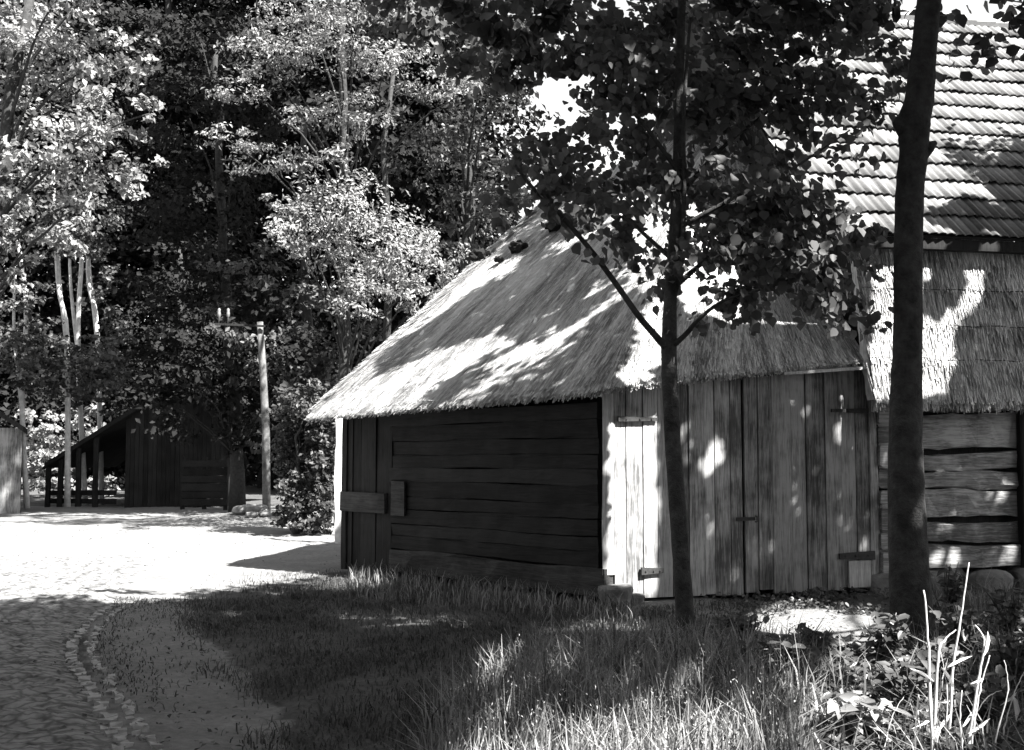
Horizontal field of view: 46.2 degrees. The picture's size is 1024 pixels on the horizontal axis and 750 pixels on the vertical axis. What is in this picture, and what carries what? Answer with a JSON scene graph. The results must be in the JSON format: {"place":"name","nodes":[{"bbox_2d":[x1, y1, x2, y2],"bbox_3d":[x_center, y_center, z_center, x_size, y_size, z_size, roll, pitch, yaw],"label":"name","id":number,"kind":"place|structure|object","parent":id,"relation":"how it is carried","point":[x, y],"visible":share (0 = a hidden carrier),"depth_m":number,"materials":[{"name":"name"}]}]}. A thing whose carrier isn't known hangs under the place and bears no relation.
{"place":"outdoors","nodes":[
{"label":"outdoors","id":0,"kind":"place"},
{"bbox_2d":[0,555,159,749],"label":"road","id":1,"kind":"structure","parent":0,"point":[36,725],"depth_m":10.27,"materials":[{"name":"grey stone"}]},
{"bbox_2d":[174,567,769,749],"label":"short grass","id":2,"kind":"structure","parent":0,"point":[337,598],"depth_m":10.01,"materials":[{"name":"grey plant"}]},
{"bbox_2d":[0,476,1023,749],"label":"ground","id":3,"kind":"structure","parent":0,"point":[218,554],"depth_m":11.27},
{"bbox_2d":[0,411,26,513],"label":"plank shed","id":4,"kind":"structure","parent":3,"relation":"on","point":[11,441],"depth_m":32.89,"materials":[{"name":"grey wood"}]},
{"bbox_2d":[0,179,68,507],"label":"birch tree","id":5,"kind":"object","parent":3,"relation":"on","point":[15,338],"visible":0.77,"depth_m":34.38,"materials":[{"name":"grey plant"}]},
{"bbox_2d":[0,0,108,489],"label":"forest tree","id":6,"kind":"object","parent":3,"relation":"on","point":[14,407],"visible":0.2,"depth_m":52.69,"materials":[{"name":"grey plant"}]},
{"bbox_2d":[0,12,129,506],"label":"birch tree","id":7,"kind":"object","parent":3,"relation":"on","point":[53,364],"visible":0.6,"depth_m":35.51,"materials":[{"name":"grey plant"}]},
{"bbox_2d":[14,401,124,496],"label":"sunlit shrub","id":8,"kind":"object","parent":3,"relation":"on","point":[48,441],"visible":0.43,"depth_m":42.38,"materials":[{"name":"grey plant"}]},
{"bbox_2d":[0,0,169,296],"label":"broadleaf tree","id":9,"kind":"object","parent":3,"relation":"on","point":[25,32],"visible":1,"depth_m":25.07,"materials":[{"name":"grey plant"}]},
{"bbox_2d":[31,71,138,505],"bbox_3d":[-13.103,-2.644,36.575,3.494,13.448,3.002,1,-4,-19],"label":"birch tree","id":10,"kind":"object","parent":3,"relation":"on","point":[76,321],"visible":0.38,"depth_m":36.71,"materials":[{"name":"grey plant"}]},
{"bbox_2d":[0,0,191,483],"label":"forest tree","id":11,"kind":"object","parent":3,"relation":"on","point":[48,270],"visible":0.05,"depth_m":54.50,"materials":[{"name":"grey plant"}]},
{"bbox_2d":[61,112,153,504],"bbox_3d":[-12.837,-2.113,37.477,2.843,12.558,3.292,0,-4,0],"label":"birch tree","id":12,"kind":"object","parent":3,"relation":"on","point":[109,314],"visible":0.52,"depth_m":37.66,"materials":[{"name":"grey plant"}]},
{"bbox_2d":[65,604,162,749],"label":"kerb strip","id":13,"kind":"object","parent":3,"relation":"on","point":[115,731],"visible":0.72,"depth_m":7.68,"materials":[{"name":"stone"}]},
{"bbox_2d":[44,381,278,507],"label":"dark barn","id":14,"kind":"structure","parent":3,"relation":"on","point":[152,471],"depth_m":36.21,"materials":[{"name":"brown wood"}]},
{"bbox_2d":[0,0,326,485],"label":"forest tree","id":15,"kind":"object","parent":3,"relation":"on","point":[116,15],"visible":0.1,"depth_m":52.35,"materials":[{"name":"black plant"}]},
{"bbox_2d":[106,249,259,414],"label":"yew tree","id":16,"kind":"object","parent":3,"relation":"on","point":[216,342],"visible":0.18,"depth_m":42.17,"materials":[{"name":"black plant"}]},
{"bbox_2d":[90,596,318,749],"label":"verge grass","id":17,"kind":"structure","parent":3,"relation":"on","point":[163,615],"depth_m":10.41,"materials":[{"name":"grey plant"}]},
{"bbox_2d":[180,457,228,509],"bbox_3d":[-8.841,3.161,34.441,1.382,1.626,0.196,0,-4,0],"label":"board fence","id":18,"kind":"object","parent":3,"relation":"on","point":[206,487],"visible":0.93,"depth_m":34.37,"materials":[{"name":"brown wood"}]},
{"bbox_2d":[94,0,338,511],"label":"dark tree","id":19,"kind":"object","parent":3,"relation":"on","point":[236,415],"visible":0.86,"depth_m":32.48,"materials":[{"name":"black plant"}]},
{"bbox_2d":[232,505,244,513],"bbox_3d":[-6.511,3.231,28.807,0.398,0.215,0.404,0,-4,0],"label":"field stone","id":20,"kind":"object","parent":3,"relation":"on","point":[238,509],"visible":0.77,"depth_m":28.63,"materials":[{"name":"grey stone"}]},
{"bbox_2d":[215,308,270,511],"bbox_3d":[-6.484,0.944,28.916,1.388,5.114,0.249,0,-4,-6],"label":"utility pole","id":21,"kind":"object","parent":3,"relation":"on","point":[266,491],"visible":0.95,"depth_m":28.94,"materials":[{"name":"grey wood"}]},
{"bbox_2d":[245,512,258,517],"bbox_3d":[-6.094,3.277,28.159,0.282,0.138,0.288,0,-4,0],"label":"field stone","id":22,"kind":"object","parent":3,"relation":"on","point":[251,514],"visible":1,"depth_m":28.04,"materials":[{"name":"grey stone"}]},
{"bbox_2d":[244,504,267,512],"bbox_3d":[-6.086,3.206,28.575,0.559,0.287,0.441,0,-4,0],"label":"field stone","id":23,"kind":"object","parent":3,"relation":"on","point":[253,507],"visible":0.69,"depth_m":28.39,"materials":[{"name":"grey stone"}]},
{"bbox_2d":[259,508,270,516],"bbox_3d":[-5.831,3.260,28.290,0.294,0.231,0.307,0,-4,0],"label":"field stone","id":24,"kind":"object","parent":3,"relation":"on","point":[265,512],"visible":1,"depth_m":28.20,"materials":[{"name":"grey stone"}]},
{"bbox_2d":[183,98,393,512],"bbox_3d":[-5.569,-1.857,31.814,5.289,11.353,3.996,-1,-4,11],"label":"dark tree","id":25,"kind":"object","parent":3,"relation":"on","point":[306,294],"visible":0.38,"depth_m":31.46,"materials":[{"name":"black plant"}]},
{"bbox_2d":[268,376,335,534],"bbox_3d":[-4.095,1.741,24.528,1.955,3.344,2.578,0,-4,0],"label":"roadside shrub","id":26,"kind":"object","parent":3,"relation":"on","point":[307,468],"visible":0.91,"depth_m":24.13,"materials":[{"name":"grey plant"}]},
{"bbox_2d":[73,0,531,489],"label":"forest tree","id":27,"kind":"object","parent":3,"relation":"on","point":[253,470],"visible":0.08,"depth_m":50.40,"materials":[{"name":"black plant"}]},
{"bbox_2d":[194,0,482,525],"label":"feathery tree","id":28,"kind":"object","parent":3,"relation":"on","point":[342,223],"visible":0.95,"depth_m":24.78,"materials":[{"name":"grey plant"}]},
{"bbox_2d":[334,418,342,543],"bbox_3d":[-3.134,1.907,21.822,0.200,2.680,0.211,0,-4,0],"label":"gate post","id":29,"kind":"object","parent":3,"relation":"on","point":[338,472],"visible":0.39,"depth_m":21.76,"materials":[{"name":"white wood"}]},
{"bbox_2d":[189,0,516,478],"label":"forest tree","id":30,"kind":"object","parent":3,"relation":"on","point":[304,86],"visible":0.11,"depth_m":47.52,"materials":[{"name":"grey plant"}]},
{"bbox_2d":[286,0,560,359],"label":"forest tree","id":31,"kind":"object","parent":3,"relation":"on","point":[424,201],"visible":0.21,"depth_m":42.31,"materials":[{"name":"grey plant"}]},
{"bbox_2d":[0,515,872,749],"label":"fallen leaves","id":32,"kind":"object","parent":3,"relation":"on","point":[131,694],"visible":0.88,"depth_m":8.82,"materials":[{"name":"grey plant"}]},
{"bbox_2d":[325,0,559,276],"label":"maple tree","id":33,"kind":"object","parent":3,"relation":"on","point":[468,228],"visible":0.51,"depth_m":29.45,"materials":[{"name":"grey plant"}]},
{"bbox_2d":[346,560,650,625],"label":"wall foot grass","id":34,"kind":"structure","parent":3,"relation":"on","point":[416,583],"depth_m":12.82,"materials":[{"name":"plant"}]},
{"bbox_2d":[304,117,879,604],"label":"thatched shed","id":35,"kind":"structure","parent":3,"relation":"on","point":[500,399],"depth_m":13.54,"materials":[{"name":"plant"}]},
{"bbox_2d":[340,412,395,573],"bbox_3d":[-1.943,1.516,16.078,0.123,2.210,1.180,3,-5,-40],"label":"side door","id":36,"kind":"structure","parent":35,"relation":"in","point":[367,501],"depth_m":16.00,"materials":[{"name":"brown wood"}]},
{"bbox_2d":[613,378,757,597],"bbox_3d":[1.869,1.192,12.872,1.649,2.368,0.133,1,-4,-18],"label":"door leaf","id":37,"kind":"structure","parent":35,"relation":"in","point":[709,412],"depth_m":12.89,"materials":[{"name":"wood"}]},
{"bbox_2d":[742,370,874,592],"bbox_3d":[3.316,1.159,13.364,1.610,2.492,0.090,1,-4,-18],"label":"door leaf","id":38,"kind":"structure","parent":35,"relation":"in","point":[806,481],"depth_m":13.36,"materials":[{"name":"wood"}]},
{"bbox_2d":[434,615,816,749],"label":"seeding grass","id":39,"kind":"structure","parent":3,"relation":"on","point":[600,724],"depth_m":6.17,"materials":[{"name":"grey plant"}]},
{"bbox_2d":[365,0,909,640],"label":"young lime tree","id":40,"kind":"object","parent":3,"relation":"on","point":[625,60],"visible":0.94,"depth_m":9.89,"materials":[{"name":"grey plant"}]},
{"bbox_2d":[679,621,739,643],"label":"leafy weed","id":41,"kind":"object","parent":3,"relation":"on","point":[722,628],"visible":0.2,"depth_m":9.24,"materials":[{"name":"grey plant"}]},
{"bbox_2d":[439,0,1023,652],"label":"stout tree","id":42,"kind":"object","parent":3,"relation":"on","point":[909,576],"visible":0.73,"depth_m":9.60,"materials":[{"name":"grey plant"}]},
{"bbox_2d":[715,610,769,641],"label":"leafy weed","id":43,"kind":"object","parent":3,"relation":"on","point":[751,618],"visible":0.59,"depth_m":9.73,"materials":[{"name":"grey plant"}]},
{"bbox_2d":[736,633,821,692],"bbox_3d":[1.683,1.799,7.446,0.331,0.367,0.519,4,-6,-43],"label":"leafy weed","id":44,"kind":"object","parent":3,"relation":"on","point":[788,645],"visible":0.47,"depth_m":7.43,"materials":[{"name":"grey plant"}]},
{"bbox_2d":[696,586,888,618],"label":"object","id":45,"kind":"object","parent":3,"relation":"on","point":[816,597],"depth_m":12.22,"materials":[{"name":"grey plant"}]},
{"bbox_2d":[791,622,840,663],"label":"leafy weed","id":46,"kind":"object","parent":3,"relation":"on","point":[814,634],"visible":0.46,"depth_m":8.44,"materials":[{"name":"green plant"}]},
{"bbox_2d":[653,0,1023,594],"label":"tiled barn","id":47,"kind":"structure","parent":3,"relation":"on","point":[973,345],"depth_m":13.99,"materials":[{"name":"ceramic"}]},
{"bbox_2d":[820,630,882,656],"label":"pale weed","id":48,"kind":"object","parent":3,"relation":"on","point":[848,638],"visible":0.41,"depth_m":8.73,"materials":[{"name":"grey plant"}]},
{"bbox_2d":[819,689,894,748],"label":"pale weed","id":49,"kind":"object","parent":3,"relation":"on","point":[854,701],"visible":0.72,"depth_m":6.07,"materials":[{"name":"white plant"}]},
{"bbox_2d":[744,604,1023,749],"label":"ground cover","id":50,"kind":"object","parent":3,"relation":"on","point":[877,693],"visible":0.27,"depth_m":6.83,"materials":[{"name":"grey plant"}]},
{"bbox_2d":[861,611,911,663],"bbox_3d":[2.601,1.859,8.329,0.332,0.439,0.488,0,-4,0],"label":"leafy weed","id":51,"kind":"object","parent":3,"relation":"on","point":[894,636],"visible":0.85,"depth_m":8.30,"materials":[{"name":"grey plant"}]},
{"bbox_2d":[873,695,915,749],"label":"dry stalk","id":52,"kind":"object","parent":3,"relation":"on","point":[900,711],"visible":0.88,"depth_m":5.87,"materials":[{"name":"white plant"}]},
{"bbox_2d":[874,656,942,721],"bbox_3d":[2.187,1.765,6.698,0.353,0.374,0.474,0,-4,0],"label":"leafy weed","id":53,"kind":"object","parent":3,"relation":"on","point":[889,675],"visible":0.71,"depth_m":6.67,"materials":[{"name":"grey plant"}]},
{"bbox_2d":[917,695,926,742],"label":"dry stalk","id":54,"kind":"object","parent":3,"relation":"on","point":[918,711],"visible":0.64,"depth_m":6.12,"materials":[{"name":"white plant"}]},
{"bbox_2d":[912,590,937,749],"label":"dry stalk","id":55,"kind":"object","parent":3,"relation":"on","point":[930,706],"visible":0.95,"depth_m":5.82,"materials":[{"name":"white plant"}]},
{"bbox_2d":[912,710,940,749],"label":"dry stalk","id":56,"kind":"object","parent":3,"relation":"on","point":[924,722],"visible":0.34,"depth_m":5.91,"materials":[{"name":"white plant"}]},
{"bbox_2d":[836,569,1023,749],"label":"rank grass","id":57,"kind":"structure","parent":3,"relation":"on","point":[974,597],"depth_m":6.65,"materials":[{"name":"grey plant"}]},
{"bbox_2d":[912,636,967,691],"bbox_3d":[2.660,1.849,7.502,0.325,0.389,0.489,-1,-4,13],"label":"leafy weed","id":58,"kind":"object","parent":3,"relation":"on","point":[938,640],"visible":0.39,"depth_m":7.43,"materials":[{"name":"grey plant"}]},
{"bbox_2d":[933,630,955,730],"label":"dry stalk","id":59,"kind":"object","parent":3,"relation":"on","point":[935,699],"visible":0.91,"depth_m":5.90,"materials":[{"name":"white plant"}]},
{"bbox_2d":[940,651,953,736],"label":"dry stalk","id":60,"kind":"object","parent":3,"relation":"on","point":[949,678],"visible":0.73,"depth_m":6.04,"materials":[{"name":"white plant"}]},
{"bbox_2d":[930,562,968,613],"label":"leafy weed","id":61,"kind":"object","parent":3,"relation":"on","point":[951,583],"visible":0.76,"depth_m":10.63,"materials":[{"name":"grey plant"}]},
{"bbox_2d":[937,562,970,737],"bbox_3d":[2.254,1.537,6.139,0.220,1.149,0.055,0,-4,-7],"label":"dry stalk","id":62,"kind":"object","parent":3,"relation":"on","point":[953,663],"visible":0.91,"depth_m":6.13,"materials":[{"name":"white plant"}]},
{"bbox_2d":[959,690,962,748],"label":"dry stalk","id":63,"kind":"object","parent":3,"relation":"on","point":[960,718],"visible":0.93,"depth_m":5.75,"materials":[{"name":"white plant"}]},
{"bbox_2d":[927,600,996,662],"bbox_3d":[3.179,1.845,8.480,0.462,0.478,0.435,3,-5,-40],"label":"leafy weed","id":64,"kind":"object","parent":3,"relation":"on","point":[970,614],"visible":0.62,"depth_m":8.45,"materials":[{"name":"grey plant"}]},
{"bbox_2d":[963,625,989,743],"bbox_3d":[2.277,1.624,5.862,0.197,0.797,0.077,1,-4,-17],"label":"dry stalk","id":65,"kind":"object","parent":3,"relation":"on","point":[985,649],"visible":0.94,"depth_m":5.87,"materials":[{"name":"white plant"}]},
{"bbox_2d":[969,655,989,749],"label":"dry stalk","id":66,"kind":"object","parent":3,"relation":"on","point":[974,728],"visible":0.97,"depth_m":5.81,"materials":[{"name":"white plant"}]},
{"bbox_2d":[965,690,1001,738],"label":"dry stalk","id":67,"kind":"object","parent":3,"relation":"on","point":[978,710],"visible":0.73,"depth_m":6.04,"materials":[{"name":"grey plant"}]},
{"bbox_2d":[945,664,1023,735],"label":"leafy weed","id":68,"kind":"object","parent":3,"relation":"on","point":[999,697],"visible":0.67,"depth_m":6.26,"materials":[{"name":"grey plant"}]},
{"bbox_2d":[971,627,1023,694],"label":"leafy weed","id":69,"kind":"object","parent":3,"relation":"on","point":[1008,651],"visible":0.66,"depth_m":7.24,"materials":[{"name":"grey plant"}]},
{"bbox_2d":[989,661,1008,749],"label":"dry stalk","id":70,"kind":"object","parent":3,"relation":"on","point":[1003,709],"visible":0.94,"depth_m":5.77,"materials":[{"name":"white plant"}]},
{"bbox_2d":[982,586,1023,641],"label":"leafy weed","id":71,"kind":"object","parent":3,"relation":"on","point":[1015,610],"visible":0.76,"depth_m":9.26,"materials":[{"name":"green plant"}]},
{"bbox_2d":[1001,672,1023,735],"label":"dry stalk","id":72,"kind":"object","parent":3,"relation":"on","point":[1015,702],"visible":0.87,"depth_m":5.98,"materials":[{"name":"grey plant"}]},
{"bbox_2d":[4,0,1023,419],"label":"sky","id":73,"kind":"structure","parent":0,"point":[552,92],"materials":[{"name":"white"}]},
{"bbox_2d":[372,605,906,749],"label":"tall grass","id":74,"kind":"structure","parent":0,"point":[431,737],"depth_m":6.50,"materials":[{"name":"plant"}]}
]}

